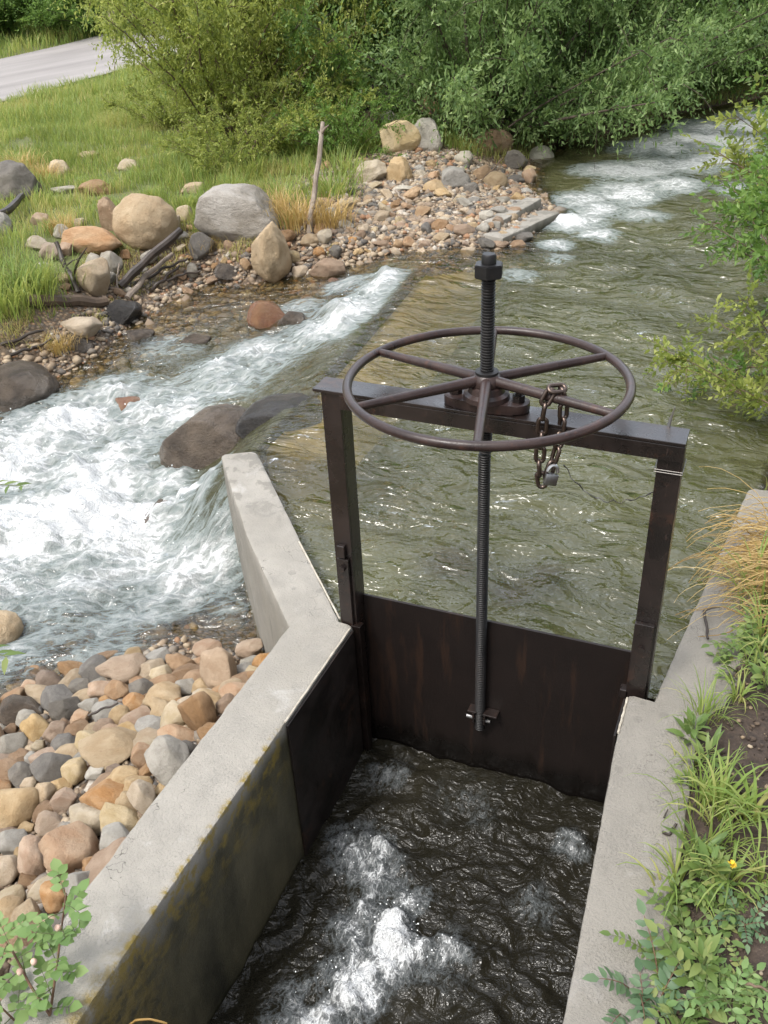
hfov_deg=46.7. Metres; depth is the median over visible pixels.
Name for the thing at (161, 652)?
cobble
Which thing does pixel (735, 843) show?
grass tuft
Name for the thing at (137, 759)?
cobble
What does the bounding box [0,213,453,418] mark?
gravel
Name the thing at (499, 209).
cobble
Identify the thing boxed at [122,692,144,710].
cobble
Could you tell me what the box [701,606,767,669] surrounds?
weed
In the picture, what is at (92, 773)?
cobble
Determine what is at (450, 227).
pebble
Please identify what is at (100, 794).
cobble
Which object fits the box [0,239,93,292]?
grass clump
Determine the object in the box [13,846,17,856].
pebble
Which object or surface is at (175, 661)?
cobble
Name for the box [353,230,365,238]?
pebble
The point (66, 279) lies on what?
cobble
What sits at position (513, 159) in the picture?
boulder
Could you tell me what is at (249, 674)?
cobble
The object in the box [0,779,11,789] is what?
cobble
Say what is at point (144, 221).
boulder
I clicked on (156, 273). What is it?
twig
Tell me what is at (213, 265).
pebble
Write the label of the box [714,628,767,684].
grass tuft
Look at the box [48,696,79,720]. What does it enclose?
cobble
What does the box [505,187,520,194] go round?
cobble
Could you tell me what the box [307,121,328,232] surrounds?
dead branch
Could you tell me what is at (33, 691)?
cobble
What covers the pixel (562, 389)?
chain
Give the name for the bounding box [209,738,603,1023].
channel water
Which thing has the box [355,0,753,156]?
willow bush
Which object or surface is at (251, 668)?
cobble
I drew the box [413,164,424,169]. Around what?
pebble
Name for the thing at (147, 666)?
cobble
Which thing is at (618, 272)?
river water
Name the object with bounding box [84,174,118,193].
grass clump
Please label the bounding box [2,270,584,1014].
spray
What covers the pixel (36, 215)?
cobble
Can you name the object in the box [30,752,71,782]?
cobble
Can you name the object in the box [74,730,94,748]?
cobble
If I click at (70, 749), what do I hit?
cobble
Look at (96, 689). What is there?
cobble
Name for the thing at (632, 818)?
concrete wall
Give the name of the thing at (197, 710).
cobble
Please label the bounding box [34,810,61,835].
cobble
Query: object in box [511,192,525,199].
pebble
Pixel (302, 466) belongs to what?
concrete sill
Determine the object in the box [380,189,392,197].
pebble
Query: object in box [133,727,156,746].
cobble
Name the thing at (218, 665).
cobble
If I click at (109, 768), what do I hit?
pebble
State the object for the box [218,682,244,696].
cobble
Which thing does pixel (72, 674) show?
cobble
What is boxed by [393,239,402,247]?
pebble
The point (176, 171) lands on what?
grass
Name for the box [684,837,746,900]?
weed
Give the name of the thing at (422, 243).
cobble
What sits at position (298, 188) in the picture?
grass clump
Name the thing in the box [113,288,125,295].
pebble
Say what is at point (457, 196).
cobble
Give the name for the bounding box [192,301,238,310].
twig
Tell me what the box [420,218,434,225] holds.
pebble
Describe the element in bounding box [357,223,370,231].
cobble
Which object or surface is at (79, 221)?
cobble
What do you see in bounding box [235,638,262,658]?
cobble
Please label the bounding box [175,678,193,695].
cobble
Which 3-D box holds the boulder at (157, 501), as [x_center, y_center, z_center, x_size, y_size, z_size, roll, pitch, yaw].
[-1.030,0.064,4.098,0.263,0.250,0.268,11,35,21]
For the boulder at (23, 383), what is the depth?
4.91 m
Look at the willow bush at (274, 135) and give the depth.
7.80 m
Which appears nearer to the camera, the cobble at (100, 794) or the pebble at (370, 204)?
the cobble at (100, 794)
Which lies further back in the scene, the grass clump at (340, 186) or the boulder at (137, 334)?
the grass clump at (340, 186)
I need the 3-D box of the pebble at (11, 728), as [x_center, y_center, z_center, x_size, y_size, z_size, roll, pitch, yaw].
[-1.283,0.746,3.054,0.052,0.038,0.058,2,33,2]
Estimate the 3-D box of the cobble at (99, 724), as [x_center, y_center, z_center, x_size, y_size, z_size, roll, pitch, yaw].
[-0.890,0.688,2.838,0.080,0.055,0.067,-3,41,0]
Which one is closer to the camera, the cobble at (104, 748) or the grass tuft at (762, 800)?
the grass tuft at (762, 800)
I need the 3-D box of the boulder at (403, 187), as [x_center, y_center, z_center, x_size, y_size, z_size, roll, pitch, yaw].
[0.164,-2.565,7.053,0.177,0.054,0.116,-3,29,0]
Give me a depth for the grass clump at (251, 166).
7.40 m
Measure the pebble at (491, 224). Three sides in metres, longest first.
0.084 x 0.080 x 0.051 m
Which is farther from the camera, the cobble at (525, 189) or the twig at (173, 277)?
the cobble at (525, 189)
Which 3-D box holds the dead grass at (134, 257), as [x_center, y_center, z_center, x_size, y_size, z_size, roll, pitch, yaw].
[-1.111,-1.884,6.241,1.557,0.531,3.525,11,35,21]
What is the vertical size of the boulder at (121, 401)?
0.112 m
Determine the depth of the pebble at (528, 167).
8.04 m
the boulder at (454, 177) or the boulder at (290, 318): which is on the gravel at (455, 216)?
the boulder at (454, 177)
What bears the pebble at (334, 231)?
on the gravel at (455, 216)
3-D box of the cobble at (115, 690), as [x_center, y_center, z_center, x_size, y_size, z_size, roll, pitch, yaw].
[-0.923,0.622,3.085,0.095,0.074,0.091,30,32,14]
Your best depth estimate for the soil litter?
2.04 m
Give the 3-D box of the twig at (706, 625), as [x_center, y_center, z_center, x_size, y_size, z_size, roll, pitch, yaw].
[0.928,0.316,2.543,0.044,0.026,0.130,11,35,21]
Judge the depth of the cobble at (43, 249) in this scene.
5.84 m
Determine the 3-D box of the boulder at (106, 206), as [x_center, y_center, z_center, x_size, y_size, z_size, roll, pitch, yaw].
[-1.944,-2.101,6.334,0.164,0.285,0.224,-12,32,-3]
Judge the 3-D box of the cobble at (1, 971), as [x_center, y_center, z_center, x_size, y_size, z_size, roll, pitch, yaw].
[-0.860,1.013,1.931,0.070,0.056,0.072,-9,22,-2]
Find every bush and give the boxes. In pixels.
[0,0,29,16]
[0,0,41,39]
[1,0,99,36]
[13,0,156,39]
[47,0,247,69]
[70,0,392,139]
[98,63,209,129]
[111,0,405,111]
[151,0,448,116]
[153,107,286,173]
[170,66,352,162]
[206,48,389,159]
[214,0,483,97]
[253,0,748,168]
[260,73,419,161]
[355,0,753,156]
[358,0,578,79]
[358,81,402,114]
[411,0,767,120]
[459,0,749,56]
[577,0,767,106]
[637,0,767,89]
[639,263,767,419]
[653,182,767,400]
[657,0,767,101]
[680,71,767,223]
[689,96,767,245]
[697,54,767,236]
[701,100,767,179]
[701,150,767,233]
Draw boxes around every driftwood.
[0,193,24,214]
[54,241,86,291]
[116,263,119,287]
[118,227,182,288]
[124,252,173,300]
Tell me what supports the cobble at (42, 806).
on the ground at (230, 637)
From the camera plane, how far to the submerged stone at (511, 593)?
3.00 m
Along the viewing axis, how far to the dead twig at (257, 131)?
7.84 m
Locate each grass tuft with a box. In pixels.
[615,834,748,928]
[626,731,761,840]
[650,782,767,875]
[657,666,748,730]
[659,742,767,857]
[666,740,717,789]
[677,835,767,911]
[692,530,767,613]
[700,761,767,859]
[708,657,767,713]
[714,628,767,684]
[722,585,767,664]
[725,845,767,900]
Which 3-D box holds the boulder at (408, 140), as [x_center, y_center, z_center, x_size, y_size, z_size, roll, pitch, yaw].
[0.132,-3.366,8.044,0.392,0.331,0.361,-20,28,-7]
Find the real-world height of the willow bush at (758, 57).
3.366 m
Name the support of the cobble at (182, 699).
on the gravel at (144, 647)
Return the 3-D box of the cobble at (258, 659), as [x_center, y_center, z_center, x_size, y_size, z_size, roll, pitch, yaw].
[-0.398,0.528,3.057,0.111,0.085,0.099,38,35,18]
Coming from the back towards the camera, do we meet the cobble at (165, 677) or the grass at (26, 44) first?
the grass at (26, 44)
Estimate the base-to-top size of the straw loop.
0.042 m
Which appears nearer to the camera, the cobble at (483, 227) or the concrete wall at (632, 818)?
the concrete wall at (632, 818)
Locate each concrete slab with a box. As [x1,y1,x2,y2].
[483,210,558,248]
[484,197,540,228]
[507,199,520,205]
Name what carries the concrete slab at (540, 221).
on the ground at (230, 637)
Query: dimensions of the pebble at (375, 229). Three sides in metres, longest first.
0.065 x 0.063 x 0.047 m
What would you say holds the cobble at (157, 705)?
on the ground at (230, 637)
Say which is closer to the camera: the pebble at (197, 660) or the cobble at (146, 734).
the cobble at (146, 734)
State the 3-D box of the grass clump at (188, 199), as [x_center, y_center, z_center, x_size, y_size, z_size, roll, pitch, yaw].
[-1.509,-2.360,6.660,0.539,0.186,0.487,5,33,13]
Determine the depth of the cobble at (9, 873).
2.29 m
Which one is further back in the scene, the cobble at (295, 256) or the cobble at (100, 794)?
the cobble at (295, 256)
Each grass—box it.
[0,9,103,57]
[0,50,443,130]
[0,80,565,328]
[0,158,331,353]
[443,72,767,170]
[667,466,767,643]
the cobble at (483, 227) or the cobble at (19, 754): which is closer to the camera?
the cobble at (19, 754)
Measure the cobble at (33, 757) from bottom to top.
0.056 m
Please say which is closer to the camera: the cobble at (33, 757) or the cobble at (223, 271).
the cobble at (33, 757)
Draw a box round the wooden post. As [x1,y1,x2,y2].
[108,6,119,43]
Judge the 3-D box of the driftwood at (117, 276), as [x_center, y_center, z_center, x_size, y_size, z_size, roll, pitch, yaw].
[-1.759,-1.546,5.876,0.027,0.167,0.109,2,32,7]
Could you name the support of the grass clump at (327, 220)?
on the gravel at (455, 216)
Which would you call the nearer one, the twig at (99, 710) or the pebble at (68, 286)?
the twig at (99, 710)
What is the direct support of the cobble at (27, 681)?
on the ground at (230, 637)
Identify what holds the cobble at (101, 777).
on the ground at (230, 637)
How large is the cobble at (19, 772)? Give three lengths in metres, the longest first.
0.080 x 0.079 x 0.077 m
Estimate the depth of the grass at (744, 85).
9.19 m
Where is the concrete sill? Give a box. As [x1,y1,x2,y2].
[266,270,478,495]
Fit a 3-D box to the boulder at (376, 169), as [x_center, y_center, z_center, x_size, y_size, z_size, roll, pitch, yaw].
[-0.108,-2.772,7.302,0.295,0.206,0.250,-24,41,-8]
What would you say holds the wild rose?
on the ground at (230, 637)
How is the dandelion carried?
on the ground at (230, 637)
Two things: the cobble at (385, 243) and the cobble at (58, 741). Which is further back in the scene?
the cobble at (385, 243)
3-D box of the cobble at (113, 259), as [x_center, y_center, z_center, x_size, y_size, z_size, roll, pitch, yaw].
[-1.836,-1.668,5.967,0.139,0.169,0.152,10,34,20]
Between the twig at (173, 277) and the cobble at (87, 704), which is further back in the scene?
the twig at (173, 277)
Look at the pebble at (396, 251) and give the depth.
6.16 m
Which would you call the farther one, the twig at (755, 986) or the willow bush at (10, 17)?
the willow bush at (10, 17)
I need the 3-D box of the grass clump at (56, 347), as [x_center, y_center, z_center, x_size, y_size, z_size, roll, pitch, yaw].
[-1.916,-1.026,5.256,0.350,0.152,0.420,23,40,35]
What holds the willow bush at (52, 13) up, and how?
on the ground at (230, 637)
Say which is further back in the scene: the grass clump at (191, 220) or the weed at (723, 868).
the grass clump at (191, 220)
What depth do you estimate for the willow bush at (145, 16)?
12.82 m
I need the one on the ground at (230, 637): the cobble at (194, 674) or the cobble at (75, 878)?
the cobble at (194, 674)
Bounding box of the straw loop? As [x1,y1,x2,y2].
[129,1018,167,1023]
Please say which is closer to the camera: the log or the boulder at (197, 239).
the log
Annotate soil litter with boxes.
[672,599,767,1023]
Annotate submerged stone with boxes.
[438,555,461,568]
[501,588,522,599]
[536,572,553,581]
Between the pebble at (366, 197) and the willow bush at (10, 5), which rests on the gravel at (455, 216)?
the pebble at (366, 197)
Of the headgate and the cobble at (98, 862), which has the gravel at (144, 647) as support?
the cobble at (98, 862)
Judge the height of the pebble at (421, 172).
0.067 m
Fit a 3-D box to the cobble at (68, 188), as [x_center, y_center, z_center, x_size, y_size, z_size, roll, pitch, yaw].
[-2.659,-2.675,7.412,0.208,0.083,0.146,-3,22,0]
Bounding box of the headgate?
[312,252,689,802]
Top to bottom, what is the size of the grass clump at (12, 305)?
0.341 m
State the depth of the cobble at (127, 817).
2.28 m
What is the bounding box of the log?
[27,294,108,307]
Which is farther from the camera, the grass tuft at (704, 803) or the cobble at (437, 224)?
the cobble at (437, 224)
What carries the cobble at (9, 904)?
on the gravel at (144, 647)
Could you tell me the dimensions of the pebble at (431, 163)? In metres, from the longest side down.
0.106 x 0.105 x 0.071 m
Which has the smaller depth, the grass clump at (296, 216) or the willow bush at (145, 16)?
the grass clump at (296, 216)
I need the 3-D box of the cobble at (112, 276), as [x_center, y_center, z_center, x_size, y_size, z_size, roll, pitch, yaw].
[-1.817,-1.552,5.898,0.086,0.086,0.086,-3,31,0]
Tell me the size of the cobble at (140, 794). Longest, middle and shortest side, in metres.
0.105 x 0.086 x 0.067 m
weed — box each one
[582,898,689,1020]
[599,917,707,1019]
[601,957,695,1023]
[635,887,746,976]
[643,918,744,1023]
[657,871,694,912]
[661,817,731,888]
[665,705,711,744]
[666,924,767,1023]
[670,767,699,785]
[676,932,725,989]
[678,856,767,937]
[681,724,732,768]
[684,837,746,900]
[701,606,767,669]
[705,642,744,681]
[708,883,767,953]
[715,937,767,1011]
[748,659,767,690]
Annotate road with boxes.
[0,25,176,100]
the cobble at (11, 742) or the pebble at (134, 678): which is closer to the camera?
the cobble at (11, 742)
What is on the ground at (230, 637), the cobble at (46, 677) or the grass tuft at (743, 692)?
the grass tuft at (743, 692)
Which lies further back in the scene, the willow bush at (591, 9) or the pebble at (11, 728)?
the willow bush at (591, 9)
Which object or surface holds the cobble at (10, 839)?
on the ground at (230, 637)
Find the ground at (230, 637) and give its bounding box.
[0,21,767,1023]
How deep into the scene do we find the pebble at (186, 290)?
6.06 m
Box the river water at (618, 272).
[0,98,767,699]
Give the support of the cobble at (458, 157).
on the ground at (230, 637)
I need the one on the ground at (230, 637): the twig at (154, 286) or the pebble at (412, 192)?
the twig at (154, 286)
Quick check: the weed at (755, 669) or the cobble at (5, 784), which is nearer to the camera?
the weed at (755, 669)
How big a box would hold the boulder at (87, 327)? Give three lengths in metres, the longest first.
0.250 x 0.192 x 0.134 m
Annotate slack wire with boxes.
[563,465,652,503]
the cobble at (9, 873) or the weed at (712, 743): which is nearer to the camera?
the weed at (712, 743)
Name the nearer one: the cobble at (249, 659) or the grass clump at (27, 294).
the cobble at (249, 659)
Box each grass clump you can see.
[0,146,46,167]
[0,237,84,318]
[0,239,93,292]
[0,249,48,322]
[25,155,63,181]
[31,210,85,238]
[33,320,87,355]
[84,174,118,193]
[118,181,167,197]
[156,182,203,212]
[176,232,220,253]
[184,209,200,231]
[203,166,253,190]
[217,146,282,183]
[238,160,338,206]
[251,179,350,233]
[266,186,305,221]
[282,152,369,204]
[284,188,363,232]
[289,140,387,184]
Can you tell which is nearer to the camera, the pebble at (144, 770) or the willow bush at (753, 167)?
the pebble at (144, 770)
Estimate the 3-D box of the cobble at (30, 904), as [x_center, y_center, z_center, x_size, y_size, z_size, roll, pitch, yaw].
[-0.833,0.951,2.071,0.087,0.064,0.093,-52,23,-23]
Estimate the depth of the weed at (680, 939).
1.72 m
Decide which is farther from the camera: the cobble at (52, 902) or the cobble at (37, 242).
the cobble at (37, 242)
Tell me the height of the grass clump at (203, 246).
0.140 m
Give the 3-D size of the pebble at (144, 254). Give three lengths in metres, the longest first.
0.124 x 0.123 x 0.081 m
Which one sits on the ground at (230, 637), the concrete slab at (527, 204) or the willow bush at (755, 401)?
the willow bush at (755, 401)
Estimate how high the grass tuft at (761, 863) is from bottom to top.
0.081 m
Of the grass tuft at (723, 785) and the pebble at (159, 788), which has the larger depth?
the pebble at (159, 788)
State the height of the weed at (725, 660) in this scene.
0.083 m
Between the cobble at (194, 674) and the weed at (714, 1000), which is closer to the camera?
the weed at (714, 1000)
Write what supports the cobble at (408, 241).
on the gravel at (109, 329)
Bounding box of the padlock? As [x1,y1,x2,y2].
[543,464,558,485]
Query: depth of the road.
18.37 m
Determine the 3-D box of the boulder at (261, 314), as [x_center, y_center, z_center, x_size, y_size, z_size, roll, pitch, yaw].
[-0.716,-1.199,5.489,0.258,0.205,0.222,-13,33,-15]
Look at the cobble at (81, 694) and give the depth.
3.10 m
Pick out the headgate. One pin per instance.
(479, 690)
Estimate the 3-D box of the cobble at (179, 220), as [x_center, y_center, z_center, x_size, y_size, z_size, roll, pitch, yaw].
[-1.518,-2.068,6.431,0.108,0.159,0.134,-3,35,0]
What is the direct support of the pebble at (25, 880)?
on the ground at (230, 637)
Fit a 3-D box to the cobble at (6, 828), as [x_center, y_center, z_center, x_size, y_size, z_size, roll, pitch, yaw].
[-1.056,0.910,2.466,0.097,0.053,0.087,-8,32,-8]
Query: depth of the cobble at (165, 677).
3.06 m
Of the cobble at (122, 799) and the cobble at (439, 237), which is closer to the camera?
the cobble at (122, 799)
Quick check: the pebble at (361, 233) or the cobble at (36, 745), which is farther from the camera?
the pebble at (361, 233)
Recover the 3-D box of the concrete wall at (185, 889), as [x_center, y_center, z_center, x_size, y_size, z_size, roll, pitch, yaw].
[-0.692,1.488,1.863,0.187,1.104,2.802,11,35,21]
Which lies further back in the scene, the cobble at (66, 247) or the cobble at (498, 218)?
the cobble at (498, 218)
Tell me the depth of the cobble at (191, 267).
6.15 m
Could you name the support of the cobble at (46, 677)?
on the gravel at (144, 647)
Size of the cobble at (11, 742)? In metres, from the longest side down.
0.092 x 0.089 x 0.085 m
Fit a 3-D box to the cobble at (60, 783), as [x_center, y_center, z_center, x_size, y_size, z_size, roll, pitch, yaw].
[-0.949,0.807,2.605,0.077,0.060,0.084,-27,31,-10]
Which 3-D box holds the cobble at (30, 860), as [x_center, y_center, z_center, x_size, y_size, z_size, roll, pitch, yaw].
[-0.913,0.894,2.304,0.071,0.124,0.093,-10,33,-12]
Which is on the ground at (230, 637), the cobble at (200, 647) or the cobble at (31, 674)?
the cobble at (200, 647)
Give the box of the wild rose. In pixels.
[0,858,91,1023]
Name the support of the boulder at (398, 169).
on the ground at (230, 637)
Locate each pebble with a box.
[3,723,18,733]
[11,682,21,689]
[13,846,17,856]
[17,821,34,833]
[17,873,37,889]
[24,751,34,763]
[60,283,70,290]
[105,763,120,772]
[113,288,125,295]
[129,676,143,682]
[138,763,151,775]
[140,249,157,263]
[155,783,164,797]
[174,244,185,251]
[176,272,186,279]
[177,231,189,240]
[182,287,193,294]
[194,656,199,665]
[206,276,217,284]
[211,262,217,268]
[220,257,227,262]
[223,240,233,250]
[240,258,251,270]
[281,229,295,241]
[300,256,308,260]
[313,223,325,233]
[320,161,329,168]
[322,197,334,203]
[330,228,337,234]
[336,199,356,209]
[346,227,354,232]
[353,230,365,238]
[353,248,363,255]
[355,208,366,214]
[356,202,364,206]
[363,195,372,199]
[368,202,378,206]
[368,233,375,238]
[369,181,382,188]
[371,226,377,231]
[378,202,392,211]
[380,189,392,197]
[390,199,399,208]
[390,247,401,256]
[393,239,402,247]
[396,221,405,228]
[401,202,414,209]
[403,186,420,199]
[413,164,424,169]
[414,169,426,175]
[415,206,431,215]
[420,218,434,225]
[423,202,432,206]
[426,160,436,166]
[428,171,439,178]
[434,187,452,196]
[446,224,453,230]
[453,224,474,235]
[456,197,472,206]
[460,247,476,257]
[462,240,468,245]
[467,222,477,227]
[478,237,494,248]
[488,222,493,229]
[494,241,508,247]
[495,196,509,202]
[507,206,521,210]
[509,240,526,249]
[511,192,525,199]
[515,232,532,243]
[523,165,535,169]
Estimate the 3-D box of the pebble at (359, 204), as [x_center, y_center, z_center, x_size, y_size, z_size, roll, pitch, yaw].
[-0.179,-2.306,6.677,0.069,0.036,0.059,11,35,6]
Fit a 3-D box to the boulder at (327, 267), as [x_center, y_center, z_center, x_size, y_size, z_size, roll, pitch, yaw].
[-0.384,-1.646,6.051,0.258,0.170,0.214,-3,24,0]
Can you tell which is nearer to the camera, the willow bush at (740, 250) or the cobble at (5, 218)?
the willow bush at (740, 250)
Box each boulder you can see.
[0,160,42,201]
[0,360,59,413]
[0,610,23,644]
[60,317,102,337]
[61,226,122,254]
[65,332,94,352]
[75,257,109,295]
[78,179,112,195]
[97,197,115,230]
[106,299,142,324]
[112,193,178,249]
[115,396,139,410]
[126,329,154,344]
[144,499,167,522]
[159,403,261,468]
[178,333,210,348]
[188,232,214,260]
[194,183,279,240]
[235,393,322,443]
[247,300,284,332]
[251,221,291,282]
[277,311,304,331]
[309,258,346,280]
[354,159,386,181]
[379,120,420,152]
[386,156,412,181]
[395,185,412,190]
[415,118,442,151]
[422,180,443,190]
[441,166,470,188]
[476,128,513,154]
[483,171,507,186]
[503,150,527,168]
[529,145,553,164]
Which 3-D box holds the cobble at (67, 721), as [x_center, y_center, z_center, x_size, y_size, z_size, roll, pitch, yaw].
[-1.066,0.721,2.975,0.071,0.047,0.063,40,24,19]
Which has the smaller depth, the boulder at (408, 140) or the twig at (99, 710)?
the twig at (99, 710)
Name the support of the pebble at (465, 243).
on the ground at (230, 637)
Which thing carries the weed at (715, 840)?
on the ground at (230, 637)
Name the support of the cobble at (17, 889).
on the gravel at (144, 647)
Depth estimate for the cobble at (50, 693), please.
3.12 m
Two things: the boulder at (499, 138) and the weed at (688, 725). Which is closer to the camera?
the weed at (688, 725)
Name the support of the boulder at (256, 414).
in the river water at (618, 272)
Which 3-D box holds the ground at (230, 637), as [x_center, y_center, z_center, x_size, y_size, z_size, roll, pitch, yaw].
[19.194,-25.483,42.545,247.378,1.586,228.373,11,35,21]
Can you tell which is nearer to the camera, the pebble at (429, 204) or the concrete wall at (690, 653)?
the concrete wall at (690, 653)
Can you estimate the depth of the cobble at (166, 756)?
2.35 m
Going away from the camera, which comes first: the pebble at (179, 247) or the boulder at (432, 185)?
the pebble at (179, 247)
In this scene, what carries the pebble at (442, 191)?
on the ground at (230, 637)
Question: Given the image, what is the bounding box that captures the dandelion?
[724,859,735,887]
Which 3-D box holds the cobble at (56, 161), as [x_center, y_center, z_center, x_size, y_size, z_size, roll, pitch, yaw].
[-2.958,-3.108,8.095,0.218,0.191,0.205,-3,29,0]
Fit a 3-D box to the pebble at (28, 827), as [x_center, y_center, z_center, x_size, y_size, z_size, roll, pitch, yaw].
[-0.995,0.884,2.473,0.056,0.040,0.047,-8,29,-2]
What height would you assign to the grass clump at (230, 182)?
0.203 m
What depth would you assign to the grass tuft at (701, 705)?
2.25 m
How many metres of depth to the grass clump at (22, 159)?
8.22 m
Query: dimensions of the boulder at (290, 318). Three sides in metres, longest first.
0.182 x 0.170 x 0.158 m
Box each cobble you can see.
[0,212,11,234]
[0,687,25,703]
[0,694,42,725]
[0,726,4,736]
[0,732,27,753]
[0,753,9,758]
[0,758,17,787]
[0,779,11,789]
[0,787,38,828]
[0,826,16,831]
[0,829,27,854]
[0,855,18,885]
[0,884,25,899]
[0,894,23,929]
[0,927,36,954]
[0,967,3,975]
[8,748,27,761]
[8,761,32,787]
[9,943,35,974]
[10,897,41,924]
[15,709,36,726]
[17,834,45,875]
[19,713,48,741]
[19,776,37,787]
[20,679,35,695]
[24,665,49,679]
[25,235,46,249]
[25,684,45,704]
[27,875,60,901]
[28,747,54,762]
[30,212,49,224]
[30,740,45,751]
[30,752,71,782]
[32,800,53,823]
[34,782,55,803]
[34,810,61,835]
[35,670,61,685]
[38,242,63,260]
[38,821,99,875]
[39,880,66,913]
[40,684,72,711]
[42,720,66,742]
[47,159,71,175]
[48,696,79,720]
[49,787,77,812]
[50,733,74,750]
[51,185,76,193]
[51,777,72,792]
[52,895,77,930]
[53,224,68,238]
[54,743,78,756]
[57,272,69,282]
[57,661,81,676]
[58,668,81,686]
[60,242,71,255]
[60,757,86,785]
[61,718,69,724]
[64,719,88,735]
[65,871,89,895]
[67,678,88,693]
[69,803,100,835]
[70,708,88,723]
[72,688,89,701]
[72,752,87,763]
[73,218,85,226]
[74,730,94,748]
[78,654,106,681]
[78,698,98,712]
[78,726,137,770]
[79,778,123,809]
[80,151,98,158]
[82,856,92,870]
[84,722,95,729]
[85,253,99,262]
[85,766,104,779]
[85,837,125,885]
[87,680,109,698]
[88,772,110,789]
[89,677,105,682]
[91,699,122,721]
[92,718,114,731]
[95,652,146,684]
[98,650,119,659]
[98,695,109,701]
[99,802,138,831]
[99,822,129,849]
[100,251,122,272]
[101,723,117,728]
[104,680,128,700]
[106,765,138,783]
[108,704,129,724]
[110,272,115,282]
[115,790,136,810]
[117,159,136,170]
[118,705,150,724]
[118,721,136,731]
[119,249,130,260]
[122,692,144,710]
[123,775,152,790]
[124,646,142,653]
[126,779,155,813]
[128,678,153,694]
[130,742,149,768]
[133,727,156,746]
[134,715,160,731]
[138,658,164,679]
[143,681,181,707]
[144,734,189,785]
[145,647,169,661]
[145,738,153,744]
[149,664,171,678]
[149,674,178,684]
[149,697,168,716]
[157,724,194,740]
[160,700,185,727]
[165,653,194,671]
[171,663,199,679]
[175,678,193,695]
[176,205,192,222]
[177,215,180,227]
[177,691,217,730]
[177,695,190,702]
[180,182,203,193]
[182,669,200,680]
[182,740,196,754]
[186,262,197,277]
[191,677,206,691]
[192,638,221,656]
[196,688,221,702]
[197,722,214,739]
[200,647,236,688]
[212,684,220,692]
[214,263,237,279]
[215,693,234,713]
[218,677,242,690]
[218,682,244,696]
[230,671,248,682]
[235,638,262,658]
[237,662,251,673]
[240,655,256,663]
[245,665,257,670]
[246,671,254,677]
[252,652,269,666]
[290,250,299,262]
[292,265,307,279]
[300,233,318,246]
[313,246,324,256]
[317,229,331,243]
[324,277,347,295]
[329,245,341,258]
[338,220,353,227]
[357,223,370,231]
[372,240,388,246]
[373,210,389,220]
[395,216,403,222]
[403,236,413,246]
[418,240,430,247]
[421,222,431,233]
[431,218,448,229]
[433,232,450,242]
[453,194,464,201]
[454,151,472,164]
[459,207,469,213]
[463,182,478,192]
[468,196,480,201]
[473,165,490,179]
[476,223,489,232]
[479,210,493,219]
[490,206,507,212]
[492,216,503,224]
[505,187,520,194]
[506,213,518,221]
[508,174,524,182]
[521,187,532,193]
[522,168,536,184]
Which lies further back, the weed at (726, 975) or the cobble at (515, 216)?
the cobble at (515, 216)
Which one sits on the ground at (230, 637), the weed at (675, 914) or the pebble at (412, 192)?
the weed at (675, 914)
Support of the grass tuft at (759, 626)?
on the ground at (230, 637)
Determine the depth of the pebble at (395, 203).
6.70 m
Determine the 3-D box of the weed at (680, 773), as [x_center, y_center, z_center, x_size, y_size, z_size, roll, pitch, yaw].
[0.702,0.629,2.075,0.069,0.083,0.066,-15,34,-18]
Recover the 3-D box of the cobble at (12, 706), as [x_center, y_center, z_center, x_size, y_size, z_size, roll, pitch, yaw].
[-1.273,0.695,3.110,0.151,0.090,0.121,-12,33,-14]
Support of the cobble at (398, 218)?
on the gravel at (455, 216)
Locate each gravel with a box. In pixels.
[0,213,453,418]
[0,635,241,982]
[6,126,649,700]
[284,147,561,273]
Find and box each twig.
[0,329,43,345]
[0,480,31,674]
[10,338,50,356]
[88,702,118,716]
[146,258,187,279]
[149,265,179,291]
[166,270,200,281]
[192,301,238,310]
[244,110,276,163]
[395,189,406,202]
[481,158,502,180]
[662,823,676,835]
[703,607,719,639]
[744,982,767,992]
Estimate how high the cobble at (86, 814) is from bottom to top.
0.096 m
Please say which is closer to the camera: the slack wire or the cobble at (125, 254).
the slack wire
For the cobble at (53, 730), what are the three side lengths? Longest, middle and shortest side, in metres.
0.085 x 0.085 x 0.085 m
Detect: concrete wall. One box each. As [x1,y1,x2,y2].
[1,614,362,1023]
[221,452,340,652]
[563,696,698,1023]
[655,489,767,715]
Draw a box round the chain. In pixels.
[534,382,568,488]
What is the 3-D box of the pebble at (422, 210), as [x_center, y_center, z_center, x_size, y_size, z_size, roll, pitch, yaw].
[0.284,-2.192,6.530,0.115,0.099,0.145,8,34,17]
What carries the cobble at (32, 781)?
on the gravel at (144, 647)
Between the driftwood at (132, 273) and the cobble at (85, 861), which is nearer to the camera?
the cobble at (85, 861)
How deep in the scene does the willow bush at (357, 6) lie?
8.75 m
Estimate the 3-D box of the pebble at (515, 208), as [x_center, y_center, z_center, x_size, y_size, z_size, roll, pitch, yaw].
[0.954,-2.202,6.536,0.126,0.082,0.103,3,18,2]
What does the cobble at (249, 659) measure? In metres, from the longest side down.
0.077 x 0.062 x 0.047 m
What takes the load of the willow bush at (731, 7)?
on the ground at (230, 637)
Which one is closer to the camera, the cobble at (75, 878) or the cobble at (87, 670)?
the cobble at (75, 878)
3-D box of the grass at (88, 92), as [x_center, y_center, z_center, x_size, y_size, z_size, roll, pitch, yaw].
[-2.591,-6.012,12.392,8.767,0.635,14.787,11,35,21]
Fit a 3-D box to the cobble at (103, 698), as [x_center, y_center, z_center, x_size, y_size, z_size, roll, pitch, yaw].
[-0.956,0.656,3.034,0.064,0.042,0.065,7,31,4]
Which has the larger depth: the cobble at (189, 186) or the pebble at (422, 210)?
the cobble at (189, 186)
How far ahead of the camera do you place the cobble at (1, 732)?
2.99 m

